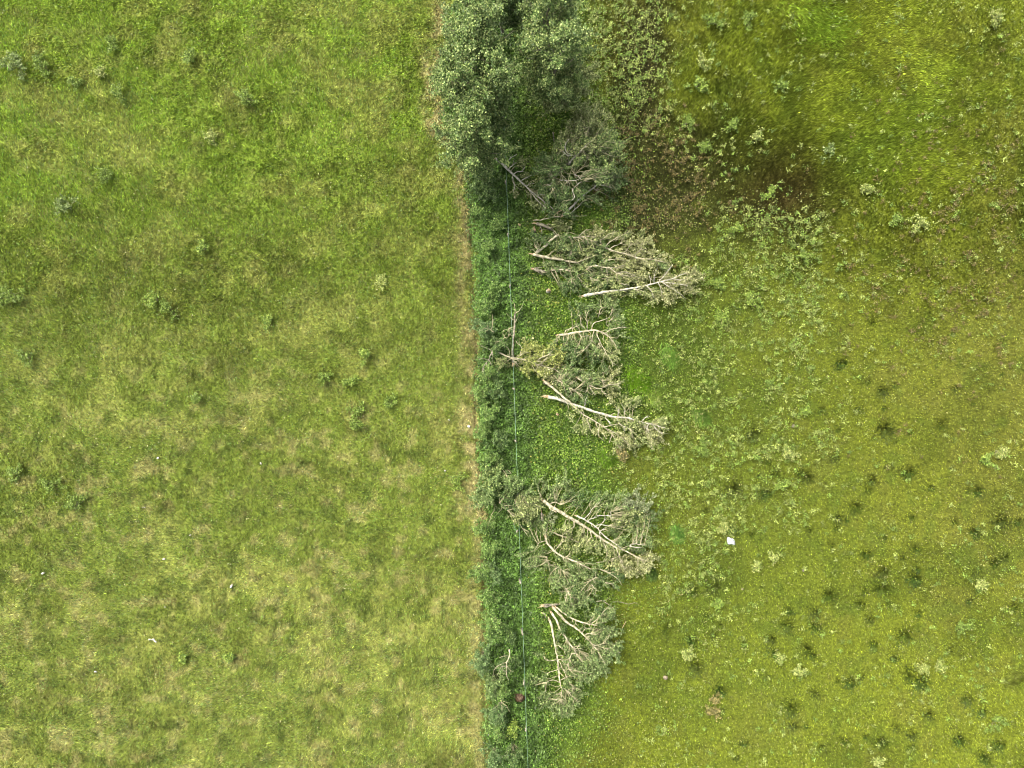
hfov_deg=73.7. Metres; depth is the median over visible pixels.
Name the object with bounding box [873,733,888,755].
grass tussock
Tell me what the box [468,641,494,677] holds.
hedge shrub
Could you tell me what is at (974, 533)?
grass tussock
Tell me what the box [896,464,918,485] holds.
grass tussock
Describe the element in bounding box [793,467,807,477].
grass tussock
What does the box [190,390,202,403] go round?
bush
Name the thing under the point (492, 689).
hedge shrub
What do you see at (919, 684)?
grass tussock
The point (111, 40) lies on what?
bush
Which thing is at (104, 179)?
bush
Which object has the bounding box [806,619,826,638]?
grass tussock
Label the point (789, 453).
bush
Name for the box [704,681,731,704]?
grass tussock
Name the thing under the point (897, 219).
bush
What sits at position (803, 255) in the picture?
bush
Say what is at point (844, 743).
grass tussock
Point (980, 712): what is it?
grass tussock
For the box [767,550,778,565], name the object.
bush
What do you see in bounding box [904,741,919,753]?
grass tussock
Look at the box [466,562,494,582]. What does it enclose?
hedge shrub
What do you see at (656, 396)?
long grass tuft
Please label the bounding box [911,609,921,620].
grass tussock
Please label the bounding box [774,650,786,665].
bush
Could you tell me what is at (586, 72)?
standing tree
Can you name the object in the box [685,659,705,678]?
grass tussock
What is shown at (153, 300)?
bush
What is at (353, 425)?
bush
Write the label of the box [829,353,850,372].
grass tussock
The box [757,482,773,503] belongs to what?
grass tussock
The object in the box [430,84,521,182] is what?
standing tree
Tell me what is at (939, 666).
bush
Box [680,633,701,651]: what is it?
grass tussock
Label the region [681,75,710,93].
bush
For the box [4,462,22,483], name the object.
bush
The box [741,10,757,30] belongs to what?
bush
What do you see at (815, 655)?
grass tussock
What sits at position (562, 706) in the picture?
fallen tree
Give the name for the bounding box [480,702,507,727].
hedge shrub
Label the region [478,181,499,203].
hedge shrub
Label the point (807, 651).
grass tussock
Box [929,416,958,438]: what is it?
grass tussock
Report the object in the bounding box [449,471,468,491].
bush
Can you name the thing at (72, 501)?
bush
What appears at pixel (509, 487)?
hedge shrub
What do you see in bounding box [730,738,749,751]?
grass tussock
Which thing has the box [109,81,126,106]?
bush
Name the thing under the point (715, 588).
grass tussock
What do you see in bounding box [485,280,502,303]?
hedge shrub
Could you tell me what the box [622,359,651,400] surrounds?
long grass tuft
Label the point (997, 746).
grass tussock
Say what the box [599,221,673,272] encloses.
fallen tree
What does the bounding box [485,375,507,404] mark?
hedge shrub
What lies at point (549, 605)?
tree
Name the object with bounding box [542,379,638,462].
fallen tree
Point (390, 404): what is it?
bush
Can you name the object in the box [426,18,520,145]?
standing tree
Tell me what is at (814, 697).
grass tussock
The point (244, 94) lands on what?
bush
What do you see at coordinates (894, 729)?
grass tussock
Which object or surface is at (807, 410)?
bush
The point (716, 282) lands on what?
bush
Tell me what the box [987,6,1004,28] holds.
bush
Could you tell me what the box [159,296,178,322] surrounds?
bush
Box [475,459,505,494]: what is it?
hedge shrub
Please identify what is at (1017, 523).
grass tussock
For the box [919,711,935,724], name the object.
grass tussock
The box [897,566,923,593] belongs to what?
grass tussock
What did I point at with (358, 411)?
bush
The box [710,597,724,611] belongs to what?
bush
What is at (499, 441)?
hedge shrub
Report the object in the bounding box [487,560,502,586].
hedge shrub
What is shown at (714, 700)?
bush
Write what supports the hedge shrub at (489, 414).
on the ground at (634, 658)
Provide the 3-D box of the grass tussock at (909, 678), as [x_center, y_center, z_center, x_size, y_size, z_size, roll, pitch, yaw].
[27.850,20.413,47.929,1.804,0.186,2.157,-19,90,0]
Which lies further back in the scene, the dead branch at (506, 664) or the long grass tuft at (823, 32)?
the long grass tuft at (823, 32)
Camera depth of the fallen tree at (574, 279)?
47.45 m
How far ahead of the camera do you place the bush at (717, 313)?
47.71 m
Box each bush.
[0,50,26,80]
[0,284,25,306]
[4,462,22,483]
[13,346,37,368]
[32,49,51,78]
[38,477,67,493]
[52,194,80,215]
[63,492,89,512]
[65,75,86,90]
[91,63,108,76]
[96,164,113,183]
[103,34,117,53]
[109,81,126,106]
[140,290,158,308]
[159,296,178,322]
[178,653,186,664]
[180,47,196,63]
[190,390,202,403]
[195,239,209,255]
[201,126,217,146]
[222,652,235,663]
[231,88,258,105]
[259,313,272,329]
[316,371,333,385]
[340,374,358,386]
[345,400,365,419]
[349,416,363,430]
[357,347,371,366]
[375,273,387,290]
[384,392,397,407]
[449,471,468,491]
[679,645,696,660]
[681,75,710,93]
[681,113,694,131]
[693,439,709,456]
[695,138,712,153]
[696,50,713,71]
[702,11,725,29]
[705,705,721,721]
[708,274,726,293]
[708,692,721,704]
[710,306,731,328]
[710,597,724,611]
[716,520,730,536]
[723,116,739,132]
[723,221,743,237]
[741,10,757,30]
[743,290,764,313]
[750,126,764,142]
[751,559,762,572]
[762,184,778,199]
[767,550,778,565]
[772,478,791,490]
[773,75,789,92]
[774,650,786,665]
[782,444,801,460]
[789,662,808,675]
[797,403,812,418]
[798,243,815,266]
[820,142,835,164]
[859,183,874,194]
[868,756,887,767]
[888,211,903,227]
[904,211,929,232]
[914,662,929,676]
[934,659,949,673]
[955,619,974,638]
[975,577,989,594]
[979,451,993,467]
[984,714,1009,733]
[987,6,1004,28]
[992,445,1008,459]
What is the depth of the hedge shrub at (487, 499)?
45.90 m
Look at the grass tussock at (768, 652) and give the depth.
47.94 m
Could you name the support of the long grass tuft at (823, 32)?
on the ground at (634, 658)
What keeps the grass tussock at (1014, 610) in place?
on the ground at (634, 658)
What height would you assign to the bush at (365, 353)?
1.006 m
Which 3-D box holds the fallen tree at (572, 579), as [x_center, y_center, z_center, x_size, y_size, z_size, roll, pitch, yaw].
[3.438,12.490,47.123,8.818,2.324,5.201,39,90,0]
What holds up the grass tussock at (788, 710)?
on the ground at (634, 658)
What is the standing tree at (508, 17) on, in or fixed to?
on the ground at (634, 658)
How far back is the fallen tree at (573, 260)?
47.42 m
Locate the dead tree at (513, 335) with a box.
[506,300,523,365]
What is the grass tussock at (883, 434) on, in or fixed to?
on the ground at (634, 658)
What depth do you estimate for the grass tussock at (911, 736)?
47.99 m
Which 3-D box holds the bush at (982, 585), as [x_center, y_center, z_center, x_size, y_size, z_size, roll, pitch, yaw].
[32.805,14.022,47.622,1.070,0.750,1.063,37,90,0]
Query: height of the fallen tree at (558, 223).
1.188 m
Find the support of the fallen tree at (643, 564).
on the ground at (634, 658)
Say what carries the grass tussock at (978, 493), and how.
on the ground at (634, 658)
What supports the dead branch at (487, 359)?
on the hedge shrub at (488, 369)
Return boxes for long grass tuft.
[596,447,622,471]
[621,372,653,394]
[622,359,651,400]
[645,567,659,582]
[646,383,666,410]
[658,342,684,376]
[668,521,687,548]
[691,408,717,430]
[771,5,865,62]
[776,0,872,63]
[999,667,1023,688]
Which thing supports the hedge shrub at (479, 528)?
on the ground at (634, 658)
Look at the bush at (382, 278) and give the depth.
47.62 m
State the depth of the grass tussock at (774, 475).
48.01 m
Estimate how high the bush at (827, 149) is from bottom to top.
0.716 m
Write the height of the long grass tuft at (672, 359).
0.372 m
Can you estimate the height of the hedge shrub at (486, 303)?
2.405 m
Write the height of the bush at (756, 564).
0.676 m
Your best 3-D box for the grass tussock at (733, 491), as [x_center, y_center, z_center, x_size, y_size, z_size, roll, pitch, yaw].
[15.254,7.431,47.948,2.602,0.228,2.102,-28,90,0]
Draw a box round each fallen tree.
[487,469,545,536]
[493,335,568,384]
[494,154,552,213]
[514,510,624,617]
[523,227,567,253]
[524,617,588,720]
[529,238,611,274]
[532,467,664,580]
[533,218,574,234]
[541,259,616,298]
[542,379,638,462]
[543,391,670,457]
[546,294,633,374]
[549,609,612,686]
[551,358,602,404]
[551,605,625,670]
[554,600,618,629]
[558,224,607,258]
[561,161,631,216]
[574,484,664,554]
[577,363,623,405]
[581,259,705,307]
[584,257,651,290]
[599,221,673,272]
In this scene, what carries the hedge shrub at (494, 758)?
on the ground at (634, 658)
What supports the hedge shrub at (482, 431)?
on the ground at (634, 658)
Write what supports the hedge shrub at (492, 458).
on the ground at (634, 658)
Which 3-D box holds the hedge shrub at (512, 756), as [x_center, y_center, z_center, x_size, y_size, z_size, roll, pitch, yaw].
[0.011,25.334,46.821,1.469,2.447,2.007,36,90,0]
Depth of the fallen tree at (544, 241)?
46.99 m
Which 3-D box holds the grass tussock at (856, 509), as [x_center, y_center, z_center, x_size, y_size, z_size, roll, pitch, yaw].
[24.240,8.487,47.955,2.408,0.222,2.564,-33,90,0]
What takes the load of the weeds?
on the ground at (634, 658)
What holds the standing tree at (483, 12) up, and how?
on the ground at (634, 658)
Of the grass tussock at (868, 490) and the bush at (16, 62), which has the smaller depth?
the bush at (16, 62)
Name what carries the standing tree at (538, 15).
on the ground at (634, 658)
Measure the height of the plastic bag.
0.437 m
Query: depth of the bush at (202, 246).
47.59 m
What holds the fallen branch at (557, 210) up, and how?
on the ground at (634, 658)
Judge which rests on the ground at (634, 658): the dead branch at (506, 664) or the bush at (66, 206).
the bush at (66, 206)
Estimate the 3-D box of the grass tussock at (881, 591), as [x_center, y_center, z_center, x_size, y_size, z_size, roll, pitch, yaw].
[26.217,14.342,47.946,2.895,0.272,3.128,28,90,0]
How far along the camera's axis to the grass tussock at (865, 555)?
47.98 m
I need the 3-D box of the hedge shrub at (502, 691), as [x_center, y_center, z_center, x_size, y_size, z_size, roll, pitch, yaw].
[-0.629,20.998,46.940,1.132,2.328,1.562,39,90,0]
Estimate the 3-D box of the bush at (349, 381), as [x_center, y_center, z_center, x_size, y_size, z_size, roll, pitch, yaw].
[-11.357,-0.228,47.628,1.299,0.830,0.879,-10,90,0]
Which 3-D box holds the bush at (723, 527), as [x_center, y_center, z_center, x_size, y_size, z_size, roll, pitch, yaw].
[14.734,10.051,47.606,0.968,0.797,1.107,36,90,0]
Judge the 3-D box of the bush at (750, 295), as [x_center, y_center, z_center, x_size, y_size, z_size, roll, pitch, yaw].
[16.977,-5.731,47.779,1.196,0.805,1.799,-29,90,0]
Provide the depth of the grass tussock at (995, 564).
47.89 m
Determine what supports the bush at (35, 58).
on the ground at (634, 658)
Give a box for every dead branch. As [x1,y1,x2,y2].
[479,346,492,372]
[492,649,513,679]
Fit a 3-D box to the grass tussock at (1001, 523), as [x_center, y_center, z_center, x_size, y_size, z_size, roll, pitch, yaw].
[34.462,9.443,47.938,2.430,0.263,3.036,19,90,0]
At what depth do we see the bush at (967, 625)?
47.63 m
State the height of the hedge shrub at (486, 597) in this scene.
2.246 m
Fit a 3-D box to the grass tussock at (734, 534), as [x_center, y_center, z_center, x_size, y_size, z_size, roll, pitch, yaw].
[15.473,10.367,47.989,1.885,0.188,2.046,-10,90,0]
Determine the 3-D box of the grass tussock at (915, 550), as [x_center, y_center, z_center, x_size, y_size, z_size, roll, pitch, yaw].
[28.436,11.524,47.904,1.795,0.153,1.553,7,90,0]
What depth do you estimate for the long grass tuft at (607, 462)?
47.92 m
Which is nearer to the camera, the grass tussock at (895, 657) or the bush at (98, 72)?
the bush at (98, 72)
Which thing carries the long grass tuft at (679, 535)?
on the ground at (634, 658)
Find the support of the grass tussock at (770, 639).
on the ground at (634, 658)
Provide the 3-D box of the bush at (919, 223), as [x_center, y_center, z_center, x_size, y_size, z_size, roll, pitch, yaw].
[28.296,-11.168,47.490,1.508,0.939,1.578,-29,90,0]
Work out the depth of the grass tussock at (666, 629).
48.06 m
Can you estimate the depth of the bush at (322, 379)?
47.52 m
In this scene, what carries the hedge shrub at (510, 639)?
on the ground at (634, 658)
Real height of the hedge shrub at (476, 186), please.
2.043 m
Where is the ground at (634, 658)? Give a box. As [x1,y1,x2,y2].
[0,0,1023,767]
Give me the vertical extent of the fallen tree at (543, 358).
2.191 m
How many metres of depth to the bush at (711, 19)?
47.46 m
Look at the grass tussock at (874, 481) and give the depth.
47.94 m
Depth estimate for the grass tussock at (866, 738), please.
48.00 m
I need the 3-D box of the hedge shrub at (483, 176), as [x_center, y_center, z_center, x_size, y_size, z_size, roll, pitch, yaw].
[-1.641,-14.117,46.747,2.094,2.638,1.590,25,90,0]
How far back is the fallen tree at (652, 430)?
47.24 m
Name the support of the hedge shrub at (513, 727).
on the ground at (634, 658)
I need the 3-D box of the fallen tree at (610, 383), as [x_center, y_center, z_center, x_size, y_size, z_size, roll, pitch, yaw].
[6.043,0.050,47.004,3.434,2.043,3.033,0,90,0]
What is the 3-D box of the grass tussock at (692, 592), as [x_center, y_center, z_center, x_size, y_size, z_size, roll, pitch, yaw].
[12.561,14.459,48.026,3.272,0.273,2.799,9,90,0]
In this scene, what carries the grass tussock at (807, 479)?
on the ground at (634, 658)
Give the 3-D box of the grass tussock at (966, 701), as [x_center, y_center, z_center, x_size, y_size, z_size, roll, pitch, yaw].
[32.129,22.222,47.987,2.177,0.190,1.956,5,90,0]
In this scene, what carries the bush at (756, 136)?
on the ground at (634, 658)
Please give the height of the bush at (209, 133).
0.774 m
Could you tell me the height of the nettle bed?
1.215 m
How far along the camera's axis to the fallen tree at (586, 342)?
46.93 m
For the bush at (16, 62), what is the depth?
47.29 m
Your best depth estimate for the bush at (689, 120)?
47.57 m
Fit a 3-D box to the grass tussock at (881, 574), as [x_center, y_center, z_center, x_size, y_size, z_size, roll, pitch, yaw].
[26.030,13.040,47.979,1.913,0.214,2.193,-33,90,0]
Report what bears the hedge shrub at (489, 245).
on the ground at (634, 658)
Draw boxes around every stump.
[527,266,545,274]
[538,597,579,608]
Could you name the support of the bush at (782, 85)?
on the ground at (634, 658)
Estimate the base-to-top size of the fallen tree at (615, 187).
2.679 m
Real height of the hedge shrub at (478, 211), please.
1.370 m
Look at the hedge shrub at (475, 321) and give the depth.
46.42 m
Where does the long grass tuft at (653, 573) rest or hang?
on the ground at (634, 658)
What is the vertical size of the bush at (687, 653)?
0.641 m
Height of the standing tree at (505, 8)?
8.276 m
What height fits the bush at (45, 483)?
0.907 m
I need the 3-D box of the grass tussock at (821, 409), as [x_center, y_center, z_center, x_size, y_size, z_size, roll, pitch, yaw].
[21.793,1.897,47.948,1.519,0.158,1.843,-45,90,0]
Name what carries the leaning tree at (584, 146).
on the ground at (634, 658)
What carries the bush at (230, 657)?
on the ground at (634, 658)
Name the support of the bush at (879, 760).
on the ground at (634, 658)
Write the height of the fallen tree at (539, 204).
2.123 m
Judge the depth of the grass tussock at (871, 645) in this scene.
47.90 m
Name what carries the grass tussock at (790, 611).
on the ground at (634, 658)
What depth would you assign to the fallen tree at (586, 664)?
47.13 m
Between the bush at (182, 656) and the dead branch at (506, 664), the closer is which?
the dead branch at (506, 664)
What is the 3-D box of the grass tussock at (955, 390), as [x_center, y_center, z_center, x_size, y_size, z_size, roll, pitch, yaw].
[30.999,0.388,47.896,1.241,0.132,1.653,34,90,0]
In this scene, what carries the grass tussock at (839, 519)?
on the ground at (634, 658)
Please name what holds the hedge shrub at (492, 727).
on the ground at (634, 658)
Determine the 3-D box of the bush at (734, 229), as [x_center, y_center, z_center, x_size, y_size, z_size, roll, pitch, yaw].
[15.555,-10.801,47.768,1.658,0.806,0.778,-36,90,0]
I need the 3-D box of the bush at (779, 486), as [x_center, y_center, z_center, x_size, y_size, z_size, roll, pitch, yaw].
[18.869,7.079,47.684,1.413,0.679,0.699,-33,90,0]
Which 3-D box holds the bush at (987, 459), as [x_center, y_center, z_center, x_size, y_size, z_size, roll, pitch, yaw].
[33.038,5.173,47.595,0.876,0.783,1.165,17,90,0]
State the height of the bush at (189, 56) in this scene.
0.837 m
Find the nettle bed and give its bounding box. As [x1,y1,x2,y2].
[436,0,682,767]
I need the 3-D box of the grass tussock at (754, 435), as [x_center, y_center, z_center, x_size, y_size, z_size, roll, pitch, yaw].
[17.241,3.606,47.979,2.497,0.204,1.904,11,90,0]
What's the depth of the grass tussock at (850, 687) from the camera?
47.94 m
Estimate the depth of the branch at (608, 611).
46.79 m
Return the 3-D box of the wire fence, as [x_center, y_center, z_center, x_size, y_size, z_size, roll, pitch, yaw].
[-0.027,0.250,47.553,0.478,1.357,60.987,-2,90,0]
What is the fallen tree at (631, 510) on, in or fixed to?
on the ground at (634, 658)
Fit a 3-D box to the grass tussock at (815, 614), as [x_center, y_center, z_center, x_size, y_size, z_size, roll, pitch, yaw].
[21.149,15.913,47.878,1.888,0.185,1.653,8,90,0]
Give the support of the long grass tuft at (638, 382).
on the ground at (634, 658)
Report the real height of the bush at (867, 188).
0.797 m
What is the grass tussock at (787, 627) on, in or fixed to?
on the ground at (634, 658)
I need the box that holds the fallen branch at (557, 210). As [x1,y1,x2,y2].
[533,202,586,220]
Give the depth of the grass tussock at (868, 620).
47.91 m
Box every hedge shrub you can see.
[466,483,506,510]
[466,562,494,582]
[468,180,483,194]
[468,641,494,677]
[469,204,487,219]
[469,317,496,341]
[469,383,489,404]
[470,515,495,536]
[472,424,490,449]
[472,448,501,469]
[473,166,504,186]
[473,297,494,319]
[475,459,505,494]
[475,586,504,607]
[475,605,512,642]
[476,236,494,262]
[476,363,498,387]
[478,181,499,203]
[478,400,500,428]
[478,742,503,767]
[479,335,514,355]
[480,536,501,559]
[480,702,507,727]
[480,719,506,744]
[481,667,507,702]
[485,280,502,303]
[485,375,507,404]
[485,428,512,450]
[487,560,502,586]
[488,212,505,230]
[494,655,522,678]
[495,679,510,700]
[498,743,524,767]
[500,470,522,498]
[504,625,519,645]
[506,716,521,739]
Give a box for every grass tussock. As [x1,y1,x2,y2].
[657,619,674,640]
[678,578,711,603]
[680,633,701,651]
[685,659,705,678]
[701,574,723,597]
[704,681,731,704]
[720,472,747,502]
[728,517,740,538]
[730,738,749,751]
[742,423,767,446]
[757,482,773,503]
[763,634,780,650]
[763,647,779,661]
[765,466,781,482]
[774,616,801,644]
[778,697,805,721]
[783,602,796,617]
[788,720,802,735]
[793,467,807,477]
[794,635,816,662]
[796,465,818,488]
[804,602,823,620]
[804,640,820,671]
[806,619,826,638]
[807,680,820,701]
[811,403,827,417]
[820,586,843,613]
[826,452,842,467]
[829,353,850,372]
[833,516,845,525]
[836,737,854,749]
[839,675,859,700]
[843,496,863,520]
[848,593,865,612]
[857,547,879,563]
[859,485,872,495]
[862,471,880,488]
[862,562,898,602]
[862,615,876,627]
[862,734,872,741]
[867,638,880,653]
[871,559,891,586]
[872,411,896,445]
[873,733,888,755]
[877,379,891,401]
[885,651,906,668]
[889,724,902,737]
[894,624,919,648]
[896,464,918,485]
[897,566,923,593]
[898,666,915,683]
[900,664,932,700]
[901,726,920,745]
[904,542,921,557]
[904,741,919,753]
[907,515,917,527]
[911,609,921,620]
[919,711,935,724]
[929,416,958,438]
[949,383,960,396]
[952,732,969,751]
[953,694,975,712]
[967,526,985,540]
[970,479,990,501]
[970,704,992,723]
[975,747,991,764]
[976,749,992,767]
[987,509,1015,538]
[987,556,1003,574]
[987,736,1012,759]
[999,554,1013,564]
[999,599,1023,619]
[1012,516,1022,528]
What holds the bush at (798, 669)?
on the ground at (634, 658)
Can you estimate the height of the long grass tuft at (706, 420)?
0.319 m
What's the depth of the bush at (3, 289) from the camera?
47.61 m
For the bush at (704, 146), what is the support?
on the ground at (634, 658)
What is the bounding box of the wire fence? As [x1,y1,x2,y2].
[501,46,527,758]
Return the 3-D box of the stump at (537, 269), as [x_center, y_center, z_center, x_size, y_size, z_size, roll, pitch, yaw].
[1.685,-7.866,47.330,1.362,0.876,0.595,5,90,0]
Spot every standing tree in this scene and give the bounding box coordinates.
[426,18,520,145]
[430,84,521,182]
[439,0,512,77]
[459,36,529,129]
[487,0,531,49]
[500,0,539,31]
[509,9,601,108]
[515,0,586,72]
[526,56,600,117]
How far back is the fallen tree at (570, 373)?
47.12 m
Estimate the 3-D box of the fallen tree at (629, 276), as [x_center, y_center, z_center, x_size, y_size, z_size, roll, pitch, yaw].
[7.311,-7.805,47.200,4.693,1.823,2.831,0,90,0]
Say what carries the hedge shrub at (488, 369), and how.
on the ground at (634, 658)
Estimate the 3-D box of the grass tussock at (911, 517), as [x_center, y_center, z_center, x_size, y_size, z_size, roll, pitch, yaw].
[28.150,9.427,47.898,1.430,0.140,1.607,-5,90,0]
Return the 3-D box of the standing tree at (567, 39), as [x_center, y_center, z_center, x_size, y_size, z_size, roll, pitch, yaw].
[2.692,-19.330,42.223,4.766,11.776,4.641,-27,90,0]
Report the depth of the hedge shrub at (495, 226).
47.07 m
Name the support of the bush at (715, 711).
on the ground at (634, 658)
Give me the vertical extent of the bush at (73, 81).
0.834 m
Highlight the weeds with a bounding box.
[0,0,1023,767]
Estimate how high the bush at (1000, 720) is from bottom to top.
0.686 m
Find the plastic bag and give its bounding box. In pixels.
[727,537,734,544]
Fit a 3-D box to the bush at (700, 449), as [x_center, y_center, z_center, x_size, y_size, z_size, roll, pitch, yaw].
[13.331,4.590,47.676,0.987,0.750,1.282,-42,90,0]
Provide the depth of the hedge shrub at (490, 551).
46.64 m
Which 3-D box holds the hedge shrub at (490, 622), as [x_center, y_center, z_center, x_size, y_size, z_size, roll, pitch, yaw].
[-1.250,16.342,46.169,1.617,3.704,2.894,-34,90,0]
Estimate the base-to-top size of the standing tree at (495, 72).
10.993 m
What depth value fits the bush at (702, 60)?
47.40 m
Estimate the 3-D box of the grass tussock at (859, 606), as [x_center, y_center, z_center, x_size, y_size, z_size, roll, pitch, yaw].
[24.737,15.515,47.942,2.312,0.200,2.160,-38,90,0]
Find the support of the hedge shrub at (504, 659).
on the ground at (634, 658)
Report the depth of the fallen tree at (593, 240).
46.89 m
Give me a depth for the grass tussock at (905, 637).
47.92 m
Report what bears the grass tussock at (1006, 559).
on the ground at (634, 658)
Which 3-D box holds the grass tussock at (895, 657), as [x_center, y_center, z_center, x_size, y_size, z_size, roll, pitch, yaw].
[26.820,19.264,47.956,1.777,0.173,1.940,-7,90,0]
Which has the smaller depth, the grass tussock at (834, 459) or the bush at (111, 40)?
the bush at (111, 40)
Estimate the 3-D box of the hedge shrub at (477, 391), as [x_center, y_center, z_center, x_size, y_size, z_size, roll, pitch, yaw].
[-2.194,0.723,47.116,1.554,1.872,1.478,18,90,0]
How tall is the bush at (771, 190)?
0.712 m
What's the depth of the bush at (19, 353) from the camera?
47.56 m
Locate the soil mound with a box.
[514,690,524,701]
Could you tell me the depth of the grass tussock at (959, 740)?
48.14 m
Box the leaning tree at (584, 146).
[529,97,629,217]
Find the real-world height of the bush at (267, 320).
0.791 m
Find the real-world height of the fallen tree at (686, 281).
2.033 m
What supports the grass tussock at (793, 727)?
on the ground at (634, 658)
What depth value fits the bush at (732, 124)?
47.63 m
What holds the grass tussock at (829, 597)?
on the ground at (634, 658)
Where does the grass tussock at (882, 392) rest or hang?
on the ground at (634, 658)
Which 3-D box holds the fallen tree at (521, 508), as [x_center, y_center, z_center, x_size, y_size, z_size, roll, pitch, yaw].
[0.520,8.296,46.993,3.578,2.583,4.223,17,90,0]
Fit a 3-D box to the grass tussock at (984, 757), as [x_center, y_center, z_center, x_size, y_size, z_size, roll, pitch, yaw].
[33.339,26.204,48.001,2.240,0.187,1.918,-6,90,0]
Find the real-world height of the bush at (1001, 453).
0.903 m
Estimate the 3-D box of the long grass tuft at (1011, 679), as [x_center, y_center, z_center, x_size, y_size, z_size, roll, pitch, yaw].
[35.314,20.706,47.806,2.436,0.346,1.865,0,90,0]
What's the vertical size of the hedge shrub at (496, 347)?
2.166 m
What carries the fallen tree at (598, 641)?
on the ground at (634, 658)
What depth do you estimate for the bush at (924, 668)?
47.70 m

